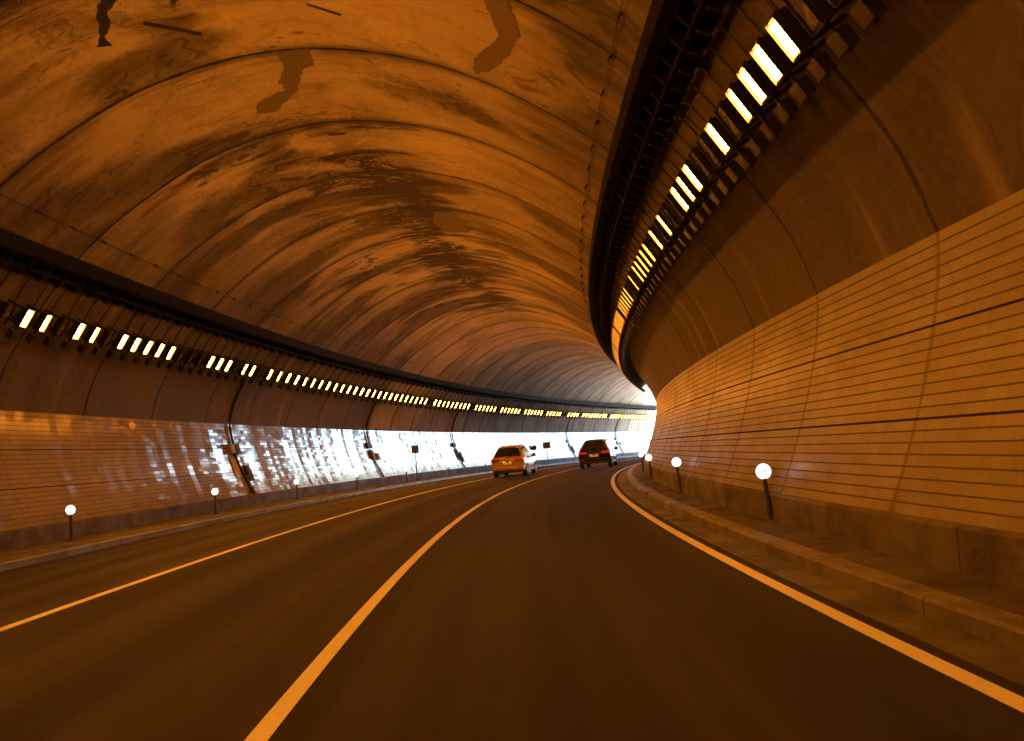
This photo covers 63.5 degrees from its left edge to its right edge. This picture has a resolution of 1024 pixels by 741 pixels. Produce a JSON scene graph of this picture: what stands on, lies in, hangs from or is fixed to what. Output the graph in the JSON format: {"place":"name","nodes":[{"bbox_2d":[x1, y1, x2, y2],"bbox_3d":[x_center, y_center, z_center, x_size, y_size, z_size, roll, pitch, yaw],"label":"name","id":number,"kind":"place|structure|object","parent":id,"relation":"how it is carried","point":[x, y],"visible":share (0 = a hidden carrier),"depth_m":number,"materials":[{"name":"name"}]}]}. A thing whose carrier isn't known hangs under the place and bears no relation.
{"place":"outdoors","nodes":[
{"label":"outdoors","id":0,"kind":"place"},
{"bbox_2d":[0,454,645,562],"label":"walkway","id":1,"kind":"structure","parent":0,"point":[26,551],"depth_m":21.75,"materials":[{"name":"concrete"}]},
{"bbox_2d":[65,505,75,540],"bbox_3d":[-10.040,3.465,18.843,0.244,0.822,0.170,-4,-5,-6],"label":"delineator post","id":2,"kind":"object","parent":1,"relation":"on","point":[70,510],"visible":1,"depth_m":18.83,"materials":[{"name":"white plastic"}]},
{"bbox_2d":[211,488,218,513],"bbox_3d":[-9.480,4.161,26.446,0.244,0.822,0.170,-4,-5,-4],"label":"delineator post","id":3,"kind":"object","parent":1,"relation":"on","point":[214,491],"visible":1,"depth_m":26.43,"materials":[{"name":"white plastic"}]},
{"bbox_2d":[411,445,418,479],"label":"post sign","id":4,"kind":"object","parent":1,"relation":"on","point":[415,449],"visible":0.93,"depth_m":49.86,"materials":[{"name":"metal"}]},
{"bbox_2d":[0,456,1023,740],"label":"road","id":5,"kind":"structure","parent":0,"point":[574,604],"depth_m":6.34,"materials":[{"name":"grey asphalt"}]},
{"bbox_2d":[0,456,643,631],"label":"edge line","id":6,"kind":"object","parent":5,"relation":"on","point":[75,603],"visible":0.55,"depth_m":11.61,"materials":[{"name":"paint"}]},
{"bbox_2d":[0,455,645,571],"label":"kerb","id":7,"kind":"structure","parent":5,"relation":"on","point":[23,562],"depth_m":20.60,"materials":[{"name":"concrete"}]},
{"bbox_2d":[244,458,639,740],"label":"lane line","id":8,"kind":"object","parent":5,"relation":"on","point":[268,725],"visible":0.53,"depth_m":6.04,"materials":[{"name":"paint"}]},
{"bbox_2d":[0,0,1023,432],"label":"tunnel","id":9,"kind":"structure","parent":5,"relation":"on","point":[400,180],"depth_m":17.31,"materials":[{"name":"concrete"}]},
{"bbox_2d":[0,193,411,362],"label":"hook wire","id":10,"kind":"object","parent":9,"relation":"attached to","point":[73,228],"visible":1,"depth_m":22.02,"materials":[{"name":"metal"}]},
{"bbox_2d":[0,410,648,550],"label":"tiled wall","id":11,"kind":"structure","parent":9,"relation":"attached to","point":[102,474],"depth_m":26.81,"materials":[{"name":"tile"}]},
{"bbox_2d":[225,363,256,493],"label":"control boxes","id":12,"kind":"object","parent":11,"relation":"attached to","point":[246,473],"visible":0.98,"depth_m":31.06,"materials":[{"name":"metal"}]},
{"bbox_2d":[365,389,383,476],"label":"control boxes","id":13,"kind":"object","parent":11,"relation":"attached to","point":[368,445],"visible":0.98,"depth_m":46.64,"materials":[{"name":"metal"}]},
{"bbox_2d":[451,401,464,466],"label":"control boxes","id":14,"kind":"object","parent":11,"relation":"attached to","point":[457,453],"visible":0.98,"depth_m":61.90,"materials":[{"name":"metal"}]},
{"bbox_2d":[0,228,655,410],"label":"cable tray","id":15,"kind":"object","parent":9,"relation":"attached to","point":[72,274],"visible":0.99,"depth_m":24.15,"materials":[{"name":"metal"}]},
{"bbox_2d":[0,269,24,323],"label":"tunnel lamp","id":16,"kind":"object","parent":15,"relation":"attached to","point":[7,309],"visible":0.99,"depth_m":17.12,"materials":[{"name":"black plastic"}]},
{"bbox_2d":[5,276,43,339],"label":"tunnel lamp","id":17,"kind":"object","parent":15,"relation":"attached to","point":[22,319],"visible":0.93,"depth_m":17.74,"materials":[{"name":"white glass"}]},
{"bbox_2d":[25,282,60,342],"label":"tunnel lamp","id":18,"kind":"object","parent":15,"relation":"attached to","point":[40,325],"visible":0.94,"depth_m":18.39,"materials":[{"name":"white plastic"}]},
{"bbox_2d":[42,288,77,346],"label":"tunnel lamp","id":19,"kind":"object","parent":15,"relation":"attached to","point":[59,327],"visible":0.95,"depth_m":19.04,"materials":[{"name":"black plastic"}]},
{"bbox_2d":[60,293,93,349],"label":"tunnel lamp","id":20,"kind":"object","parent":15,"relation":"attached to","point":[76,330],"visible":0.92,"depth_m":19.68,"materials":[{"name":"white glass"}]},
{"bbox_2d":[76,298,100,352],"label":"tunnel lamp","id":21,"kind":"object","parent":15,"relation":"attached to","point":[90,336],"visible":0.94,"depth_m":20.34,"materials":[{"name":"white plastic"}]},
{"bbox_2d":[85,303,122,355],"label":"tunnel lamp","id":22,"kind":"object","parent":15,"relation":"attached to","point":[106,337],"visible":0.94,"depth_m":20.99,"materials":[{"name":"black plastic"}]},
{"bbox_2d":[99,307,135,358],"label":"tunnel lamp","id":23,"kind":"object","parent":15,"relation":"attached to","point":[119,342],"visible":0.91,"depth_m":21.64,"materials":[{"name":"white plastic"}]},
{"bbox_2d":[113,311,147,360],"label":"tunnel lamp","id":24,"kind":"object","parent":15,"relation":"attached to","point":[131,346],"visible":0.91,"depth_m":22.29,"materials":[{"name":"white plastic"}]},
{"bbox_2d":[126,314,159,363],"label":"tunnel lamp","id":25,"kind":"object","parent":15,"relation":"attached to","point":[145,347],"visible":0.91,"depth_m":22.94,"materials":[{"name":"white glass"}]},
{"bbox_2d":[138,318,171,365],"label":"tunnel lamp","id":26,"kind":"object","parent":15,"relation":"attached to","point":[156,350],"visible":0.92,"depth_m":23.59,"materials":[{"name":"white plastic"}]},
{"bbox_2d":[151,322,182,367],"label":"tunnel lamp","id":27,"kind":"object","parent":15,"relation":"attached to","point":[167,354],"visible":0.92,"depth_m":24.23,"materials":[{"name":"white plastic"}]},
{"bbox_2d":[162,325,192,369],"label":"tunnel lamp","id":28,"kind":"object","parent":15,"relation":"attached to","point":[178,356],"visible":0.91,"depth_m":24.89,"materials":[{"name":"black plastic"}]},
{"bbox_2d":[173,328,202,371],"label":"tunnel lamp","id":29,"kind":"object","parent":15,"relation":"attached to","point":[189,357],"visible":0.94,"depth_m":25.54,"materials":[{"name":"black plastic"}]},
{"bbox_2d":[184,331,211,373],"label":"tunnel lamp","id":30,"kind":"object","parent":15,"relation":"attached to","point":[199,359],"visible":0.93,"depth_m":26.18,"materials":[{"name":"black plastic"}]},
{"bbox_2d":[194,334,220,375],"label":"tunnel lamp","id":31,"kind":"object","parent":15,"relation":"attached to","point":[208,361],"visible":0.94,"depth_m":26.83,"materials":[{"name":"white glass"}]},
{"bbox_2d":[203,336,229,377],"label":"tunnel lamp","id":32,"kind":"object","parent":15,"relation":"attached to","point":[216,364],"visible":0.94,"depth_m":27.47,"materials":[{"name":"white plastic"}]},
{"bbox_2d":[212,339,237,378],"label":"tunnel lamp","id":33,"kind":"object","parent":15,"relation":"attached to","point":[225,366],"visible":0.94,"depth_m":28.12,"materials":[{"name":"white plastic"}]},
{"bbox_2d":[221,341,240,379],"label":"tunnel lamp","id":34,"kind":"object","parent":15,"relation":"attached to","point":[233,369],"visible":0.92,"depth_m":28.78,"materials":[{"name":"black plastic"}]},
{"bbox_2d":[230,344,253,381],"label":"tunnel lamp","id":35,"kind":"object","parent":15,"relation":"attached to","point":[242,368],"visible":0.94,"depth_m":29.43,"materials":[{"name":"white plastic"}]},
{"bbox_2d":[238,346,260,382],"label":"tunnel lamp","id":36,"kind":"object","parent":15,"relation":"attached to","point":[250,370],"visible":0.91,"depth_m":30.08,"materials":[{"name":"white plastic"}]},
{"bbox_2d":[246,348,268,384],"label":"tunnel lamp","id":37,"kind":"object","parent":15,"relation":"attached to","point":[257,372],"visible":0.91,"depth_m":30.73,"materials":[{"name":"black plastic"}]},
{"bbox_2d":[254,350,277,385],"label":"tunnel lamp","id":38,"kind":"object","parent":15,"relation":"attached to","point":[267,374],"visible":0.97,"depth_m":31.65,"materials":[{"name":"white plastic"}]},
{"bbox_2d":[264,352,287,387],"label":"tunnel lamp","id":39,"kind":"object","parent":15,"relation":"attached to","point":[276,377],"visible":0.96,"depth_m":32.54,"materials":[{"name":"white glass"}]},
{"bbox_2d":[273,355,295,388],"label":"tunnel lamp","id":40,"kind":"object","parent":15,"relation":"attached to","point":[286,378],"visible":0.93,"depth_m":33.44,"materials":[{"name":"white plastic"}]},
{"bbox_2d":[282,357,304,390],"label":"tunnel lamp","id":41,"kind":"object","parent":15,"relation":"attached to","point":[294,380],"visible":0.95,"depth_m":34.33,"materials":[{"name":"white glass"}]},
{"bbox_2d":[291,360,312,391],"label":"tunnel lamp","id":42,"kind":"object","parent":15,"relation":"attached to","point":[303,381],"visible":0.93,"depth_m":35.22,"materials":[{"name":"white plastic"}]},
{"bbox_2d":[299,362,320,392],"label":"tunnel lamp","id":43,"kind":"object","parent":15,"relation":"attached to","point":[310,384],"visible":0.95,"depth_m":36.08,"materials":[{"name":"white plastic"}]},
{"bbox_2d":[308,363,327,394],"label":"tunnel lamp","id":44,"kind":"object","parent":15,"relation":"attached to","point":[318,385],"visible":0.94,"depth_m":36.97,"materials":[{"name":"white plastic"}]},
{"bbox_2d":[315,365,333,395],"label":"tunnel lamp","id":45,"kind":"object","parent":15,"relation":"attached to","point":[326,385],"visible":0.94,"depth_m":37.90,"materials":[{"name":"white plastic"}]},
{"bbox_2d":[323,367,341,396],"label":"tunnel lamp","id":46,"kind":"object","parent":15,"relation":"attached to","point":[333,387],"visible":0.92,"depth_m":38.80,"materials":[{"name":"white plastic"}]},
{"bbox_2d":[330,369,348,397],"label":"tunnel lamp","id":47,"kind":"object","parent":15,"relation":"attached to","point":[340,388],"visible":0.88,"depth_m":39.68,"materials":[{"name":"white plastic"}]},
{"bbox_2d":[337,371,351,398],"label":"tunnel lamp","id":48,"kind":"object","parent":15,"relation":"attached to","point":[347,389],"visible":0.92,"depth_m":40.53,"materials":[{"name":"white glass"}]},
{"bbox_2d":[344,372,361,399],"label":"tunnel lamp","id":49,"kind":"object","parent":15,"relation":"attached to","point":[353,391],"visible":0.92,"depth_m":41.46,"materials":[{"name":"white plastic"}]},
{"bbox_2d":[350,373,367,400],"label":"tunnel lamp","id":50,"kind":"object","parent":15,"relation":"attached to","point":[360,391],"visible":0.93,"depth_m":42.33,"materials":[{"name":"white plastic"}]},
{"bbox_2d":[580,1,622,323],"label":"hook wire","id":51,"kind":"object","parent":9,"relation":"attached to","point":[619,15],"visible":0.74,"depth_m":14.23,"materials":[{"name":"metal"}]},
{"bbox_2d":[588,0,728,364],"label":"cable tray","id":52,"kind":"object","parent":9,"relation":"attached to","point":[670,37],"visible":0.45,"depth_m":12.14,"materials":[{"name":"metal"}]},
{"bbox_2d":[603,291,633,333],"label":"tunnel lamp","id":53,"kind":"object","parent":52,"relation":"attached to","point":[621,323],"visible":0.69,"depth_m":24.75,"materials":[{"name":"yellow plastic"}]},
{"bbox_2d":[604,288,634,330],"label":"tunnel lamp","id":54,"kind":"object","parent":52,"relation":"attached to","point":[622,321],"visible":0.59,"depth_m":24.26,"materials":[{"name":"glass"}]},
{"bbox_2d":[604,285,635,328],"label":"tunnel lamp","id":55,"kind":"object","parent":52,"relation":"attached to","point":[623,319],"visible":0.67,"depth_m":23.77,"materials":[{"name":"yellow glass"}]},
{"bbox_2d":[605,278,638,323],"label":"tunnel lamp","id":56,"kind":"object","parent":52,"relation":"attached to","point":[625,313],"visible":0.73,"depth_m":22.80,"materials":[{"name":"yellow glass"}]},
{"bbox_2d":[606,274,639,321],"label":"tunnel lamp","id":57,"kind":"object","parent":52,"relation":"attached to","point":[626,310],"visible":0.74,"depth_m":22.31,"materials":[{"name":"yellow plastic"}]},
{"bbox_2d":[607,270,640,317],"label":"tunnel lamp","id":58,"kind":"object","parent":52,"relation":"attached to","point":[627,307],"visible":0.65,"depth_m":21.82,"materials":[{"name":"yellow plastic"}]},
{"bbox_2d":[613,281,636,326],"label":"tunnel lamp","id":59,"kind":"object","parent":52,"relation":"attached to","point":[624,316],"visible":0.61,"depth_m":23.28,"materials":[{"name":"black plastic"}]},
{"bbox_2d":[608,266,642,315],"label":"tunnel lamp","id":60,"kind":"object","parent":52,"relation":"attached to","point":[629,304],"visible":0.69,"depth_m":21.33,"materials":[{"name":"yellow plastic"}]},
{"bbox_2d":[609,258,646,308],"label":"tunnel lamp","id":61,"kind":"object","parent":52,"relation":"attached to","point":[632,297],"visible":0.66,"depth_m":20.35,"materials":[{"name":"yellow plastic"}]},
{"bbox_2d":[611,253,649,306],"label":"tunnel lamp","id":62,"kind":"object","parent":52,"relation":"attached to","point":[633,294],"visible":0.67,"depth_m":19.87,"materials":[{"name":"black plastic"}]},
{"bbox_2d":[617,262,644,312],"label":"tunnel lamp","id":63,"kind":"object","parent":52,"relation":"attached to","point":[628,298],"visible":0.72,"depth_m":20.84,"materials":[{"name":"yellow plastic"}]},
{"bbox_2d":[612,248,651,302],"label":"tunnel lamp","id":64,"kind":"object","parent":52,"relation":"attached to","point":[636,290],"visible":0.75,"depth_m":19.36,"materials":[{"name":"black plastic"}]},
{"bbox_2d":[613,243,654,298],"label":"tunnel lamp","id":65,"kind":"object","parent":52,"relation":"attached to","point":[638,287],"visible":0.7,"depth_m":18.89,"materials":[{"name":"metal"}]},
{"bbox_2d":[615,238,657,294],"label":"tunnel lamp","id":66,"kind":"object","parent":52,"relation":"attached to","point":[641,283],"visible":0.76,"depth_m":18.40,"materials":[{"name":"black plastic"}]},
{"bbox_2d":[616,232,661,290],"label":"tunnel lamp","id":67,"kind":"object","parent":52,"relation":"attached to","point":[643,278],"visible":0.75,"depth_m":17.90,"materials":[{"name":"yellow plastic"}]},
{"bbox_2d":[618,226,664,285],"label":"tunnel lamp","id":68,"kind":"object","parent":52,"relation":"attached to","point":[645,273],"visible":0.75,"depth_m":17.41,"materials":[{"name":"yellow plastic"}]},
{"bbox_2d":[620,220,668,281],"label":"tunnel lamp","id":69,"kind":"object","parent":52,"relation":"attached to","point":[647,266],"visible":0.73,"depth_m":16.92,"materials":[{"name":"yellow plastic"}]},
{"bbox_2d":[622,213,673,276],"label":"tunnel lamp","id":70,"kind":"object","parent":52,"relation":"attached to","point":[650,261],"visible":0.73,"depth_m":16.43,"materials":[{"name":"glass"}]},
{"bbox_2d":[625,206,678,271],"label":"tunnel lamp","id":71,"kind":"object","parent":52,"relation":"attached to","point":[653,255],"visible":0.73,"depth_m":15.94,"materials":[{"name":"white glass"}]},
{"bbox_2d":[627,198,683,266],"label":"tunnel lamp","id":72,"kind":"object","parent":52,"relation":"attached to","point":[656,248],"visible":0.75,"depth_m":15.46,"materials":[{"name":"black plastic"}]},
{"bbox_2d":[630,190,687,259],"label":"tunnel lamp","id":73,"kind":"object","parent":52,"relation":"attached to","point":[660,242],"visible":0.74,"depth_m":14.96,"materials":[{"name":"white glass"}]},
{"bbox_2d":[633,181,690,254],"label":"tunnel lamp","id":74,"kind":"object","parent":52,"relation":"attached to","point":[665,236],"visible":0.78,"depth_m":14.47,"materials":[{"name":"black plastic"}]},
{"bbox_2d":[636,172,696,246],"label":"tunnel lamp","id":75,"kind":"object","parent":52,"relation":"attached to","point":[665,223],"visible":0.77,"depth_m":13.98,"materials":[{"name":"metal"}]},
{"bbox_2d":[640,162,703,240],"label":"tunnel lamp","id":76,"kind":"object","parent":52,"relation":"attached to","point":[673,219],"visible":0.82,"depth_m":13.52,"materials":[{"name":"black plastic"}]},
{"bbox_2d":[644,152,710,232],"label":"tunnel lamp","id":77,"kind":"object","parent":52,"relation":"attached to","point":[680,212],"visible":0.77,"depth_m":13.03,"materials":[{"name":"black plastic"}]},
{"bbox_2d":[648,140,717,223],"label":"tunnel lamp","id":78,"kind":"object","parent":52,"relation":"attached to","point":[686,203],"visible":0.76,"depth_m":12.52,"materials":[{"name":"white glass"}]},
{"bbox_2d":[653,127,725,214],"bbox_3d":[2.684,-2.953,12.115,1.118,1.392,0.210,-5,-5,1],"label":"tunnel lamp","id":79,"kind":"object","parent":52,"relation":"attached to","point":[693,193],"visible":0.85,"depth_m":12.02,"materials":[{"name":"white plastic"}]},
{"bbox_2d":[659,114,734,205],"bbox_3d":[2.677,-3.000,11.626,1.118,1.392,0.260,-4,-5,0],"label":"tunnel lamp","id":80,"kind":"object","parent":52,"relation":"attached to","point":[698,180],"visible":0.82,"depth_m":11.56,"materials":[{"name":"white plastic"}]},
{"bbox_2d":[665,99,744,194],"bbox_3d":[2.671,-3.046,11.137,1.118,1.392,0.260,-4,-5,0],"label":"tunnel lamp","id":81,"kind":"object","parent":52,"relation":"attached to","point":[701,162],"visible":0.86,"depth_m":11.06,"materials":[{"name":"black plastic"}]},
{"bbox_2d":[671,83,754,183],"bbox_3d":[2.666,-3.093,10.648,1.118,1.392,0.260,-4,-5,0],"label":"tunnel lamp","id":82,"kind":"object","parent":52,"relation":"attached to","point":[709,148],"visible":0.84,"depth_m":10.57,"materials":[{"name":"black plastic"}]},
{"bbox_2d":[679,66,762,170],"bbox_3d":[2.662,-3.139,10.159,1.118,1.392,0.260,-4,-5,0],"label":"tunnel lamp","id":83,"kind":"object","parent":52,"relation":"attached to","point":[719,134],"visible":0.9,"depth_m":10.08,"materials":[{"name":"white plastic"}]},
{"bbox_2d":[687,46,776,156],"bbox_3d":[2.660,-3.186,9.670,1.118,1.392,0.260,-4,-5,0],"label":"tunnel lamp","id":84,"kind":"object","parent":52,"relation":"attached to","point":[736,125],"visible":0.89,"depth_m":9.59,"materials":[{"name":"brown metal"}]},
{"bbox_2d":[696,25,792,139],"bbox_3d":[2.660,-3.233,9.181,1.118,1.392,0.210,-4,-5,0],"label":"tunnel lamp","id":85,"kind":"object","parent":52,"relation":"attached to","point":[743,101],"visible":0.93,"depth_m":9.08,"materials":[{"name":"metal"}]},
{"bbox_2d":[707,1,808,123],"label":"tunnel lamp","id":86,"kind":"object","parent":52,"relation":"attached to","point":[757,82],"visible":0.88,"depth_m":8.61,"materials":[{"name":"white glass"}]},
{"bbox_2d":[749,0,826,104],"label":"tunnel lamp","id":87,"kind":"object","parent":52,"relation":"attached to","point":[772,59],"visible":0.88,"depth_m":8.09,"materials":[{"name":"metal"}]},
{"bbox_2d":[764,6,847,82],"bbox_3d":[2.665,-3.373,7.714,1.118,1.392,0.250,-4,-5,-1],"label":"tunnel lamp","id":88,"kind":"object","parent":52,"relation":"attached to","point":[794,40],"visible":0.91,"depth_m":7.59,"materials":[{"name":"metal"}]},
{"bbox_2d":[782,0,859,57],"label":"tunnel lamp","id":89,"kind":"object","parent":52,"relation":"attached to","point":[813,17],"visible":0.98,"depth_m":7.15,"materials":[{"name":"brown metal"}]},
{"bbox_2d":[828,0,886,29],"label":"tunnel lamp","id":90,"kind":"object","parent":52,"relation":"attached to","point":[865,14],"visible":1,"depth_m":6.64,"materials":[{"name":"black plastic"}]},
{"bbox_2d":[643,188,1023,590],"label":"tiled wall","id":91,"kind":"structure","parent":9,"relation":"attached to","point":[878,406],"depth_m":8.64,"materials":[{"name":"tile"}]},
{"bbox_2d":[491,444,536,477],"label":"orange car","id":92,"kind":"object","parent":5,"relation":"on","point":[507,460],"visible":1,"depth_m":45.43,"materials":[{"name":"paint"}]},
{"bbox_2d":[578,436,617,468],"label":"dark suv","id":93,"kind":"object","parent":5,"relation":"on","point":[594,451],"visible":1,"depth_m":49.74,"materials":[{"name":"black paint"}]},
{"bbox_2d":[611,463,1023,712],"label":"edge line","id":94,"kind":"object","parent":5,"relation":"on","point":[1001,694],"visible":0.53,"depth_m":5.53,"materials":[{"name":"paint"}]},
{"bbox_2d":[618,466,1023,685],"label":"gutter","id":95,"kind":"object","parent":5,"relation":"on","point":[1006,663],"visible":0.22,"depth_m":6.34,"materials":[{"name":"concrete"}]},
{"bbox_2d":[627,463,1023,654],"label":"kerb","id":96,"kind":"structure","parent":95,"relation":"on","point":[1002,628],"depth_m":6.67,"materials":[{"name":"concrete"}]},
{"bbox_2d":[646,411,655,438],"label":"sky","id":97,"kind":"structure","parent":0,"point":[650,425],"materials":[{"name":"white"}]},
{"bbox_2d":[632,464,1023,616],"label":"walkway","id":98,"kind":"structure","parent":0,"point":[1001,597],"depth_m":7.67,"materials":[{"name":"concrete"}]},
{"bbox_2d":[645,454,651,478],"bbox_3d":[4.456,3.102,26.718,0.244,0.822,0.170,-8,-6,5],"label":"delineator post","id":99,"kind":"object","parent":98,"relation":"on","point":[648,457],"visible":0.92,"depth_m":26.71,"materials":[{"name":"white plastic"}]},
{"bbox_2d":[671,457,681,492],"bbox_3d":[3.846,2.407,19.133,0.244,0.822,0.170,-8,-6,3],"label":"delineator post","id":100,"kind":"object","parent":98,"relation":"on","point":[676,462],"visible":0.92,"depth_m":19.12,"materials":[{"name":"white plastic"}]},
{"bbox_2d":[755,463,773,521],"bbox_3d":[3.562,1.699,11.579,0.244,0.822,0.170,-8,-5,0],"label":"delineator post","id":101,"kind":"object","parent":98,"relation":"on","point":[763,471],"visible":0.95,"depth_m":11.57,"materials":[{"name":"white plastic"}]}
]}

